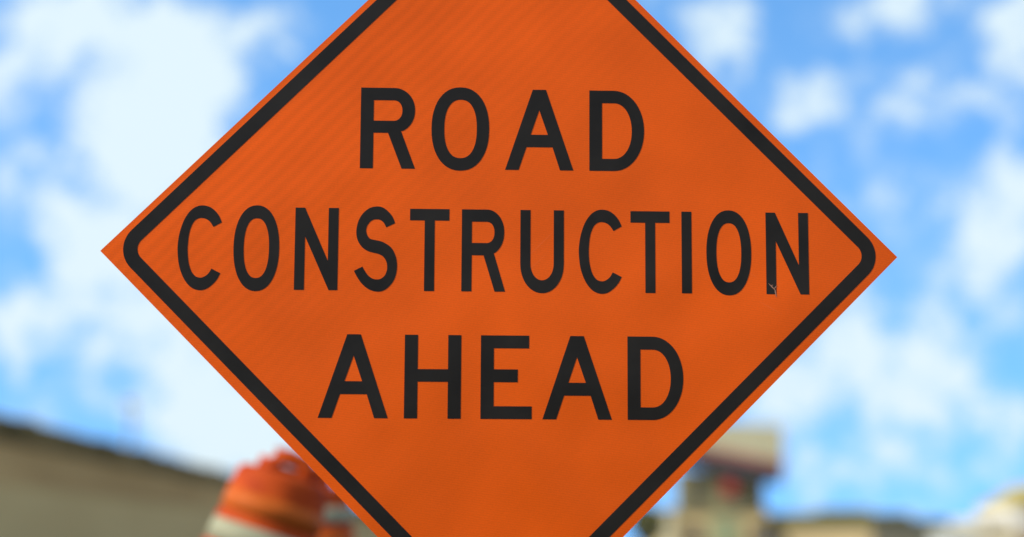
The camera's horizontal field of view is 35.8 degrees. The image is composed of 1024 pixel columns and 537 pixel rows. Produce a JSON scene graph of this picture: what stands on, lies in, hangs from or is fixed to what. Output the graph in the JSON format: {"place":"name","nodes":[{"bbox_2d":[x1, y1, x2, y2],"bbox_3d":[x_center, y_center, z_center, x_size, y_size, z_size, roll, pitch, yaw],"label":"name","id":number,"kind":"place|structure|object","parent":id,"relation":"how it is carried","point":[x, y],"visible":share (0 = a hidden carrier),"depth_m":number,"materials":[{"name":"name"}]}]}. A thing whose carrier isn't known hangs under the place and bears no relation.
{"place":"outdoors","nodes":[
{"label":"outdoors","id":0,"kind":"place"},
{"bbox_2d":[0,414,376,536],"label":"concrete wall","id":1,"kind":"structure","parent":0,"point":[55,482],"depth_m":60.17,"materials":[{"name":"beige concrete"}]},
{"bbox_2d":[0,0,1023,536],"label":"sky","id":2,"kind":"structure","parent":0,"point":[910,113],"materials":[{"name":"blue"}]},
{"bbox_2d":[767,509,949,536],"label":"long building","id":3,"kind":"structure","parent":0,"point":[844,523],"depth_m":108.91,"materials":[{"name":"beige paint"}]},
{"bbox_2d":[929,484,1023,536],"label":"white building","id":4,"kind":"structure","parent":0,"point":[1001,514],"depth_m":89.43,"materials":[{"name":"white"}]},
{"bbox_3d":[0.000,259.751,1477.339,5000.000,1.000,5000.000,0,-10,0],"label":"ground","id":5,"kind":"structure","parent":0,"visible":0},
{"bbox_2d":[124,400,134,447],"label":"street lamp","id":6,"kind":"object","parent":5,"relation":"on","point":[130,403],"visible":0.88,"depth_m":79.64,"materials":[{"name":"grey paint"}]},
{"bbox_2d":[630,505,666,536],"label":"tree","id":7,"kind":"object","parent":5,"relation":"on","point":[650,524],"visible":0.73,"depth_m":98.11,"materials":[{"name":"green plant"}]},
{"bbox_2d":[644,471,772,536],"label":"shop building","id":8,"kind":"structure","parent":5,"relation":"on","point":[715,513],"depth_m":108.70,"materials":[{"name":"beige paint"}]},
{"bbox_2d":[686,526,702,536],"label":"window","id":9,"kind":"structure","parent":8,"relation":"in","point":[691,531],"depth_m":108.44,"materials":[{"name":"brown metal"}]},
{"bbox_2d":[710,517,739,536],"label":"door panel","id":10,"kind":"structure","parent":8,"relation":"in","point":[719,526],"depth_m":108.47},
{"bbox_2d":[751,526,772,536],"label":"window","id":11,"kind":"structure","parent":8,"relation":"in","point":[756,531],"depth_m":108.44,"materials":[{"name":"brown metal"}]},
{"bbox_2d":[691,424,783,508],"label":"billboard","id":12,"kind":"object","parent":5,"relation":"on","point":[753,452],"visible":0.78,"depth_m":108.95,"materials":[{"name":"grey metal"}]},
{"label":"road","id":13,"kind":"structure","parent":0,"visible":0},
{"bbox_2d":[205,447,327,536],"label":"traffic drum","id":14,"kind":"object","parent":13,"relation":"on","point":[268,496],"visible":0.99,"depth_m":6.96,"materials":[{"name":"orange plastic"}]},
{"bbox_2d":[315,475,354,536],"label":"traffic drum","id":15,"kind":"object","parent":13,"relation":"on","point":[338,520],"visible":0.3,"depth_m":9.22,"materials":[{"name":"orange plastic"}]},
{"bbox_2d":[101,0,896,536],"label":"road sign","id":16,"kind":"object","parent":13,"relation":"on","point":[501,268],"visible":1,"depth_m":3.41,"materials":[{"name":"metal"}]}
]}

